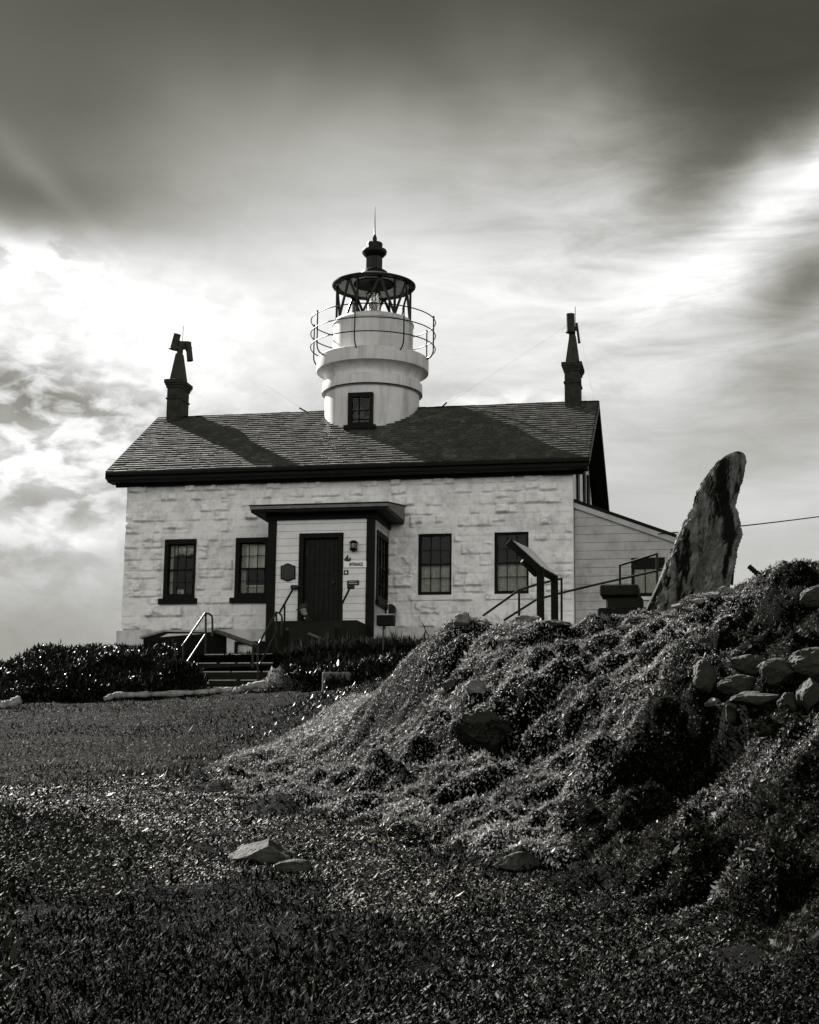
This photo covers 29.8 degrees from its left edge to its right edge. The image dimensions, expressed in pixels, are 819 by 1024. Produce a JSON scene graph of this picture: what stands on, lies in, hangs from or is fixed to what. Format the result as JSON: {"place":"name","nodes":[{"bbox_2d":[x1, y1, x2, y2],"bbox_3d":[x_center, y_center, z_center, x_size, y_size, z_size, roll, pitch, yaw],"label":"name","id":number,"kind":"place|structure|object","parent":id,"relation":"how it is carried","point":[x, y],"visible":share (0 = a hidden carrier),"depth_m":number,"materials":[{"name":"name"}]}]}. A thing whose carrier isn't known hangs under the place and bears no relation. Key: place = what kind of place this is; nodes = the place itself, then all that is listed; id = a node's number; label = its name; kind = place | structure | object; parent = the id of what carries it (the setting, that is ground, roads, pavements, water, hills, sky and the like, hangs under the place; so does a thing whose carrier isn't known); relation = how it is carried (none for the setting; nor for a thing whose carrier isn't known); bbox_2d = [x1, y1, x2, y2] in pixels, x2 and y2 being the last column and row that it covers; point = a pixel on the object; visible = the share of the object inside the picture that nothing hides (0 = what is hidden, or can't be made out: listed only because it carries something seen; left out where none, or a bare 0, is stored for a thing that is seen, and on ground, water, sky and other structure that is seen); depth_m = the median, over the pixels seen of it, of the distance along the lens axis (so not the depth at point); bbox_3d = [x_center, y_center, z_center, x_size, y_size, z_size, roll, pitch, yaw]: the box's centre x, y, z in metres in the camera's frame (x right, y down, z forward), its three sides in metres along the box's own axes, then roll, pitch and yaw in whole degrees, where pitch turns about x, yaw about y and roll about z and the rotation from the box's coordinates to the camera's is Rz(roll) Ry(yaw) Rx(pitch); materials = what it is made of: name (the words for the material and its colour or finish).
{"place":"outdoors","nodes":[
{"label":"outdoors","id":0,"kind":"place"},
{"bbox_2d":[0,561,818,1023],"bbox_3d":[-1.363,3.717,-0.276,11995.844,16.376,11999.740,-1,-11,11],"label":"ground","id":1,"kind":"structure","parent":0,"point":[538,739],"depth_m":14.89,"materials":[{"name":"black plant"}]},
{"bbox_2d":[0,695,21,708],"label":"rock","id":2,"kind":"object","parent":1,"relation":"on","point":[15,702],"visible":0.89,"depth_m":34.61,"materials":[{"name":"grey stone"}]},
{"bbox_2d":[0,800,28,1023],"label":"side ground cover","id":3,"kind":"object","parent":1,"relation":"on","point":[6,942],"visible":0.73,"depth_m":9.81,"materials":[{"name":"black plant"}]},
{"bbox_2d":[0,638,179,702],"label":"hedge","id":4,"kind":"object","parent":1,"relation":"on","point":[50,671],"visible":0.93,"depth_m":37.31,"materials":[{"name":"black"}]},
{"bbox_2d":[0,806,209,902],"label":"ground cover patch","id":5,"kind":"object","parent":1,"relation":"on","point":[88,824],"visible":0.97,"depth_m":12.33,"materials":[{"name":"grey plant"}]},
{"bbox_2d":[0,687,319,798],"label":"turf","id":6,"kind":"structure","parent":1,"relation":"on","point":[155,758],"depth_m":26.16,"materials":[{"name":"grey plant"}]},
{"bbox_2d":[103,687,232,700],"bbox_3d":[-5.685,4.294,36.195,3.049,0.368,0.173,1,-10,1],"label":"driftwood log","id":7,"kind":"object","parent":1,"relation":"on","point":[147,694],"visible":0.92,"depth_m":36.14,"materials":[{"name":"grey wood"}]},
{"bbox_2d":[148,655,209,697],"bbox_3d":[-5.505,3.966,36.739,1.536,1.120,1.209,1,-10,-1],"label":"shrub","id":8,"kind":"object","parent":1,"relation":"on","point":[177,674],"visible":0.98,"depth_m":36.52,"materials":[{"name":"black plant"}]},
{"bbox_2d":[174,612,212,661],"bbox_3d":[-5.284,3.184,37.768,0.256,1.611,1.886,-2,-11,16],"label":"stair handrail","id":9,"kind":"object","parent":1,"relation":"on","point":[188,637],"visible":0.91,"depth_m":38.14,"materials":[{"name":"silver metal"}]},
{"bbox_2d":[0,651,391,844],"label":"weeds","id":10,"kind":"object","parent":1,"relation":"on","point":[257,804],"visible":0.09,"depth_m":19.99,"materials":[{"name":"grey plant"}]},
{"bbox_2d":[140,629,256,656],"bbox_3d":[-5.128,3.349,39.066,3.121,0.901,1.552,-1,-11,11],"label":"timber barrier","id":11,"kind":"object","parent":1,"relation":"on","point":[217,642],"visible":0.72,"depth_m":39.30,"materials":[{"name":"grey wood"}]},
{"bbox_2d":[30,650,392,778],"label":"wayside weeds","id":12,"kind":"object","parent":1,"relation":"on","point":[302,701],"visible":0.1,"depth_m":27.66,"materials":[{"name":"grey plant"}]},
{"bbox_2d":[196,654,272,688],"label":"garden stairs","id":13,"kind":"structure","parent":1,"relation":"on","point":[224,679],"depth_m":38.18,"materials":[{"name":"concrete"}]},
{"bbox_2d":[233,680,290,692],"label":"rock","id":14,"kind":"object","parent":1,"relation":"on","point":[249,686],"visible":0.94,"depth_m":35.83,"materials":[{"name":"grey stone"}]},
{"bbox_2d":[228,839,300,863],"bbox_3d":[-1.261,2.916,13.136,0.627,0.245,0.352,-1,-11,11],"label":"rock","id":15,"kind":"object","parent":1,"relation":"on","point":[267,850],"visible":0.85,"depth_m":13.04,"materials":[{"name":"grey stone"}]},
{"bbox_2d":[252,611,282,680],"bbox_3d":[-3.482,3.306,37.740,0.220,1.897,1.836,-2,-11,14],"label":"stair handrail","id":16,"kind":"object","parent":1,"relation":"on","point":[264,633],"visible":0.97,"depth_m":37.78,"materials":[{"name":"grey metal"}]},
{"bbox_2d":[255,665,321,692],"bbox_3d":[-2.620,3.881,36.242,2.208,0.967,1.640,-1,-11,11],"label":"rock","id":17,"kind":"object","parent":1,"relation":"on","point":[271,678],"visible":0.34,"depth_m":35.73,"materials":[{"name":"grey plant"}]},
{"bbox_2d":[274,859,312,872],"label":"rock","id":18,"kind":"object","parent":1,"relation":"on","point":[294,865],"visible":0.93,"depth_m":12.56,"materials":[{"name":"grey stone"}]},
{"bbox_2d":[286,628,323,647],"bbox_3d":[-2.573,3.318,38.150,0.472,1.045,1.593,8,-13,-35],"label":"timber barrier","id":19,"kind":"object","parent":1,"relation":"on","point":[309,634],"visible":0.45,"depth_m":38.26,"materials":[{"name":"wood"}]},
{"bbox_2d":[322,672,351,689],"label":"stone block","id":20,"kind":"structure","parent":1,"relation":"on","point":[328,674],"depth_m":34.02,"materials":[{"name":"stone"}]},
{"bbox_2d":[275,627,429,683],"bbox_3d":[-1.170,3.436,36.450,4.178,1.571,3.659,1,-10,0],"label":"flower bed","id":21,"kind":"object","parent":1,"relation":"on","point":[309,660],"visible":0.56,"depth_m":36.26,"materials":[{"name":"black plant"}]},
{"bbox_2d":[321,646,408,690],"bbox_3d":[-0.934,3.579,34.495,2.249,1.162,1.663,0,-10,1],"label":"shrub","id":22,"kind":"object","parent":1,"relation":"on","point":[370,667],"visible":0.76,"depth_m":34.19,"materials":[{"name":"black plant"}]},
{"bbox_2d":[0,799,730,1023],"bbox_3d":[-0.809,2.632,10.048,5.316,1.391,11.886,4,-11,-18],"label":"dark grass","id":23,"kind":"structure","parent":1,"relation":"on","point":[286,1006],"depth_m":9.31,"materials":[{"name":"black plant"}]},
{"bbox_2d":[376,614,395,652],"bbox_3d":[-0.560,3.176,36.097,0.434,1.545,0.320,-1,-11,11],"label":"sign","id":24,"kind":"object","parent":1,"relation":"on","point":[384,620],"visible":0.84,"depth_m":36.10,"materials":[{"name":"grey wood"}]},
{"bbox_2d":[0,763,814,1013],"bbox_3d":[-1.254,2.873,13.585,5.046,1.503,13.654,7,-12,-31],"label":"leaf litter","id":25,"kind":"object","parent":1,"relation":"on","point":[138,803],"visible":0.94,"depth_m":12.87,"materials":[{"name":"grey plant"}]},
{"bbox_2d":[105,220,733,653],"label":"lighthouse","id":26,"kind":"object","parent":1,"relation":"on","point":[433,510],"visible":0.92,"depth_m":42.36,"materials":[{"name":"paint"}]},
{"bbox_2d":[158,539,196,603],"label":"window","id":27,"kind":"structure","parent":26,"relation":"in","point":[168,598],"depth_m":42.86,"materials":[{"name":"black wood"}]},
{"bbox_2d":[229,537,267,602],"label":"window","id":28,"kind":"structure","parent":26,"relation":"in","point":[254,557],"depth_m":42.53,"materials":[{"name":"black wood"}]},
{"bbox_2d":[234,641,264,653],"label":"cellar window","id":29,"kind":"structure","parent":26,"relation":"in","point":[238,646],"depth_m":42.04,"materials":[{"name":"glass"}]},
{"bbox_2d":[281,563,295,580],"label":"wall plaque","id":30,"kind":"object","parent":26,"relation":"attached to","point":[288,571],"depth_m":40.16,"materials":[{"name":"black metal"}]},
{"bbox_2d":[279,585,297,620],"bbox_3d":[-3.117,2.516,39.420,0.192,1.416,1.093,-2,-11,13],"label":"door handrail","id":31,"kind":"object","parent":26,"relation":"attached to","point":[293,587],"depth_m":39.45,"materials":[{"name":"black metal"}]},
{"bbox_2d":[297,532,343,620],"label":"door","id":32,"kind":"structure","parent":26,"relation":"in","point":[320,568],"depth_m":40.08,"materials":[{"name":"black wood"}]},
{"bbox_2d":[341,585,354,619],"bbox_3d":[-1.600,2.617,39.029,0.199,1.610,0.654,-3,-11,20],"label":"door handrail","id":33,"kind":"object","parent":26,"relation":"attached to","point":[349,587],"depth_m":39.04,"materials":[{"name":"black metal"}]},
{"bbox_2d":[347,580,358,584],"bbox_3d":[-1.461,1.829,39.793,0.315,0.118,0.024,-1,-11,11],"label":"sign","id":34,"kind":"object","parent":26,"relation":"attached to","point":[352,582],"visible":0.99,"depth_m":39.78,"materials":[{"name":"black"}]},
{"bbox_2d":[349,540,357,551],"bbox_3d":[-1.451,0.882,39.874,0.240,0.305,0.240,-1,-11,11],"label":"wall lamp","id":35,"kind":"object","parent":26,"relation":"attached to","point":[353,546],"visible":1,"depth_m":39.80,"materials":[{"name":"black metal"}]},
{"bbox_2d":[344,561,365,567],"bbox_3d":[-1.412,1.363,39.863,0.601,0.158,0.036,-1,-11,11],"label":"entrance sign","id":36,"kind":"object","parent":26,"relation":"attached to","point":[358,564],"visible":1,"depth_m":39.85,"materials":[{"name":"white"}]},
{"bbox_2d":[343,392,376,429],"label":"window","id":37,"kind":"structure","parent":26,"relation":"in","point":[360,404],"depth_m":44.67,"materials":[{"name":"black"}]},
{"bbox_2d":[375,530,388,609],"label":"window","id":38,"kind":"structure","parent":26,"relation":"in","point":[382,555],"depth_m":40.81,"materials":[{"name":"black"}]},
{"bbox_2d":[386,603,395,636],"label":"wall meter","id":39,"kind":"object","parent":26,"relation":"attached to","point":[391,609],"depth_m":41.00,"materials":[{"name":"grey metal"}]},
{"bbox_2d":[414,534,455,599],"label":"window","id":40,"kind":"structure","parent":26,"relation":"in","point":[434,550],"depth_m":41.56,"materials":[{"name":"black"}]},
{"bbox_2d":[491,532,532,598],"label":"window","id":41,"kind":"structure","parent":26,"relation":"in","point":[510,575],"depth_m":41.15,"materials":[{"name":"black"}]},
{"bbox_2d":[576,475,579,500],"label":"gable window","id":42,"kind":"structure","parent":26,"relation":"in","point":[577,476],"depth_m":42.11,"materials":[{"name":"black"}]},
{"bbox_2d":[583,471,585,502],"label":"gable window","id":43,"kind":"structure","parent":26,"relation":"in","point":[584,475],"depth_m":44.30,"materials":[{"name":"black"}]},
{"bbox_2d":[586,475,589,503],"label":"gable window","id":44,"kind":"structure","parent":26,"relation":"in","point":[587,476],"depth_m":45.69,"materials":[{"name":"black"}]},
{"bbox_2d":[631,557,664,599],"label":"window","id":45,"kind":"structure","parent":26,"relation":"in","point":[646,583],"depth_m":40.55,"materials":[{"name":"black"}]},
{"bbox_2d":[658,516,818,534],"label":"power cable","id":46,"kind":"object","parent":26,"relation":"attached to","point":[761,523],"visible":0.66,"depth_m":45.86,"materials":[{"name":"black metal"}]},
{"bbox_2d":[442,679,455,689],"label":"rock","id":47,"kind":"object","parent":1,"relation":"on","point":[447,684],"visible":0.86,"depth_m":19.85,"materials":[{"name":"grey stone"}]},
{"bbox_2d":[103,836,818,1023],"bbox_3d":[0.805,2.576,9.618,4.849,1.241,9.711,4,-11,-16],"label":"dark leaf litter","id":48,"kind":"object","parent":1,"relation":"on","point":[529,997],"visible":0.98,"depth_m":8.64,"materials":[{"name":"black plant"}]},
{"bbox_2d":[452,612,469,626],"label":"rock","id":49,"kind":"object","parent":1,"relation":"on","point":[462,619],"visible":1,"depth_m":22.02,"materials":[{"name":"grey stone"}]},
{"bbox_2d":[465,679,486,693],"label":"rock","id":50,"kind":"object","parent":1,"relation":"on","point":[477,686],"visible":1,"depth_m":18.76,"materials":[{"name":"grey stone"}]},
{"bbox_2d":[451,707,513,751],"bbox_3d":[0.853,2.551,17.879,0.720,0.560,0.547,-1,-11,11],"label":"rock","id":51,"kind":"object","parent":1,"relation":"on","point":[488,730],"visible":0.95,"depth_m":17.75,"materials":[{"name":"grey stone"}]},
{"bbox_2d":[188,558,818,910],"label":"ground cover mat","id":52,"kind":"object","parent":1,"relation":"on","point":[358,704],"visible":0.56,"depth_m":17.60,"materials":[{"name":"grey plant"}]},
{"bbox_2d":[492,851,538,870],"bbox_3d":[0.843,2.803,12.299,0.313,0.173,0.254,-6,-12,33],"label":"rock","id":53,"kind":"object","parent":1,"relation":"on","point":[515,861],"visible":0.89,"depth_m":12.22,"materials":[{"name":"grey stone"}]},
{"bbox_2d":[515,615,541,623],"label":"rock","id":54,"kind":"object","parent":1,"relation":"on","point":[527,618],"visible":0.63,"depth_m":22.08,"materials":[{"name":"grey stone"}]},
{"bbox_2d":[506,539,557,619],"bbox_3d":[1.870,1.329,23.037,0.495,1.709,1.206,-3,-11,21],"label":"information panel","id":55,"kind":"object","parent":1,"relation":"on","point":[534,565],"visible":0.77,"depth_m":22.74,"materials":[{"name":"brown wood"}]},
{"bbox_2d":[482,577,588,620],"bbox_3d":[2.294,1.585,27.940,2.681,0.915,0.182,9,-13,-39],"label":"path handrail","id":56,"kind":"object","parent":1,"relation":"on","point":[561,592],"visible":0.82,"depth_m":27.85,"materials":[{"name":"black metal"}]},
{"bbox_2d":[536,619,571,627],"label":"rock","id":57,"kind":"object","parent":1,"relation":"on","point":[556,623],"visible":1,"depth_m":21.13,"materials":[{"name":"grey stone"}]},
{"bbox_2d":[598,584,645,616],"bbox_3d":[3.760,1.613,25.626,1.179,0.715,0.900,-1,-11,11],"label":"stone bench","id":58,"kind":"object","parent":1,"relation":"on","point":[624,599],"visible":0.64,"depth_m":25.34,"materials":[{"name":"stone"}]},
{"bbox_2d":[616,624,630,629],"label":"rock","id":59,"kind":"object","parent":1,"relation":"on","point":[622,627],"visible":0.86,"depth_m":20.73,"materials":[{"name":"grey stone"}]},
{"bbox_2d":[589,553,662,586],"bbox_3d":[4.071,1.360,28.482,1.560,1.120,0.228,-6,-12,30],"label":"path handrail","id":60,"kind":"object","parent":1,"relation":"on","point":[657,570],"visible":0.64,"depth_m":28.43,"materials":[{"name":"black metal"}]},
{"bbox_2d":[671,603,681,608],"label":"rock","id":61,"kind":"object","parent":1,"relation":"on","point":[675,605],"visible":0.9,"depth_m":21.22,"materials":[{"name":"grey stone"}]},
{"bbox_2d":[564,558,818,943],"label":"dark ground cover","id":62,"kind":"object","parent":1,"relation":"on","point":[647,847],"visible":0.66,"depth_m":12.61,"materials":[{"name":"black plant"}]},
{"bbox_2d":[646,451,746,613],"bbox_3d":[4.600,0.485,24.933,1.766,2.840,0.998,-1,-11,11],"label":"rock","id":63,"kind":"object","parent":1,"relation":"on","point":[702,557],"visible":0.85,"depth_m":24.57,"materials":[{"name":"grey stone"}]},
{"bbox_2d":[689,598,704,603],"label":"rock","id":64,"kind":"object","parent":1,"relation":"on","point":[697,600],"visible":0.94,"depth_m":20.95,"materials":[{"name":"grey stone"}]},
{"bbox_2d":[693,659,716,692],"bbox_3d":[2.970,1.660,15.456,0.238,0.369,0.250,-1,-11,11],"label":"rock","id":65,"kind":"object","parent":1,"relation":"on","point":[704,676],"visible":1,"depth_m":15.37,"materials":[{"name":"grey stone"}]},
{"bbox_2d":[702,592,719,598],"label":"rock","id":66,"kind":"object","parent":1,"relation":"on","point":[711,594],"visible":1,"depth_m":20.94,"materials":[{"name":"grey stone"}]},
{"bbox_2d":[704,697,720,706],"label":"rock","id":67,"kind":"object","parent":1,"relation":"on","point":[710,702],"visible":1,"depth_m":15.18,"materials":[{"name":"grey stone"}]},
{"bbox_2d":[718,586,735,593],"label":"rock","id":68,"kind":"object","parent":1,"relation":"on","point":[723,589],"visible":0.96,"depth_m":21.17,"materials":[{"name":"grey stone"}]},
{"bbox_2d":[726,705,735,721],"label":"rock","id":69,"kind":"object","parent":1,"relation":"on","point":[730,713],"visible":1,"depth_m":14.76,"materials":[{"name":"grey stone"}]},
{"bbox_2d":[717,674,756,695],"bbox_3d":[3.233,1.701,15.081,0.426,0.223,0.261,2,-10,-10],"label":"rock","id":70,"kind":"object","parent":1,"relation":"on","point":[734,684],"visible":0.73,"depth_m":15.00,"materials":[{"name":"grey stone"}]},
{"bbox_2d":[730,654,764,673],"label":"rock","id":71,"kind":"object","parent":1,"relation":"on","point":[747,664],"visible":0.78,"depth_m":15.59,"materials":[{"name":"grey stone"}]},
{"bbox_2d":[747,565,760,576],"bbox_3d":[4.983,0.873,22.107,0.257,0.251,0.086,-9,-14,43],"label":"wood stake","id":72,"kind":"object","parent":1,"relation":"on","point":[752,569],"visible":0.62,"depth_m":22.10,"materials":[{"name":"black wood"}]},
{"bbox_2d":[729,691,780,705],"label":"rock","id":73,"kind":"object","parent":1,"relation":"on","point":[757,698],"visible":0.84,"depth_m":14.55,"materials":[{"name":"grey stone"}]},
{"bbox_2d":[754,712,779,739],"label":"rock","id":74,"kind":"object","parent":1,"relation":"on","point":[766,724],"visible":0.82,"depth_m":13.21,"materials":[{"name":"black stone"}]},
{"bbox_2d":[756,658,794,684],"bbox_3d":[3.546,1.539,14.751,0.416,0.291,0.278,-1,-11,11],"label":"rock","id":75,"kind":"object","parent":1,"relation":"on","point":[775,671],"visible":0.94,"depth_m":14.67,"materials":[{"name":"grey stone"}]},
{"bbox_2d":[752,917,818,968],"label":"side ground cover","id":76,"kind":"object","parent":1,"relation":"on","point":[778,949],"visible":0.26,"depth_m":8.68,"materials":[{"name":"grey plant"}]},
{"bbox_2d":[777,692,796,710],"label":"rock","id":77,"kind":"object","parent":1,"relation":"on","point":[786,700],"visible":0.94,"depth_m":14.27,"materials":[{"name":"grey stone"}]},
{"bbox_2d":[788,647,818,678],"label":"rock","id":78,"kind":"object","parent":1,"relation":"on","point":[803,661],"visible":0.91,"depth_m":14.59,"materials":[{"name":"grey stone"}]},
{"bbox_2d":[796,678,818,708],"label":"rock","id":79,"kind":"object","parent":1,"relation":"on","point":[807,694],"visible":1,"depth_m":14.11,"materials":[{"name":"grey stone"}]},
{"bbox_2d":[799,585,818,607],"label":"rock","id":80,"kind":"object","parent":1,"relation":"on","point":[809,597],"visible":0.98,"depth_m":18.59,"materials":[{"name":"grey stone"}]},
{"bbox_2d":[0,0,818,661],"label":"sky","id":81,"kind":"structure","parent":0,"point":[647,169],"materials":[{"name":"grey"}]}
]}

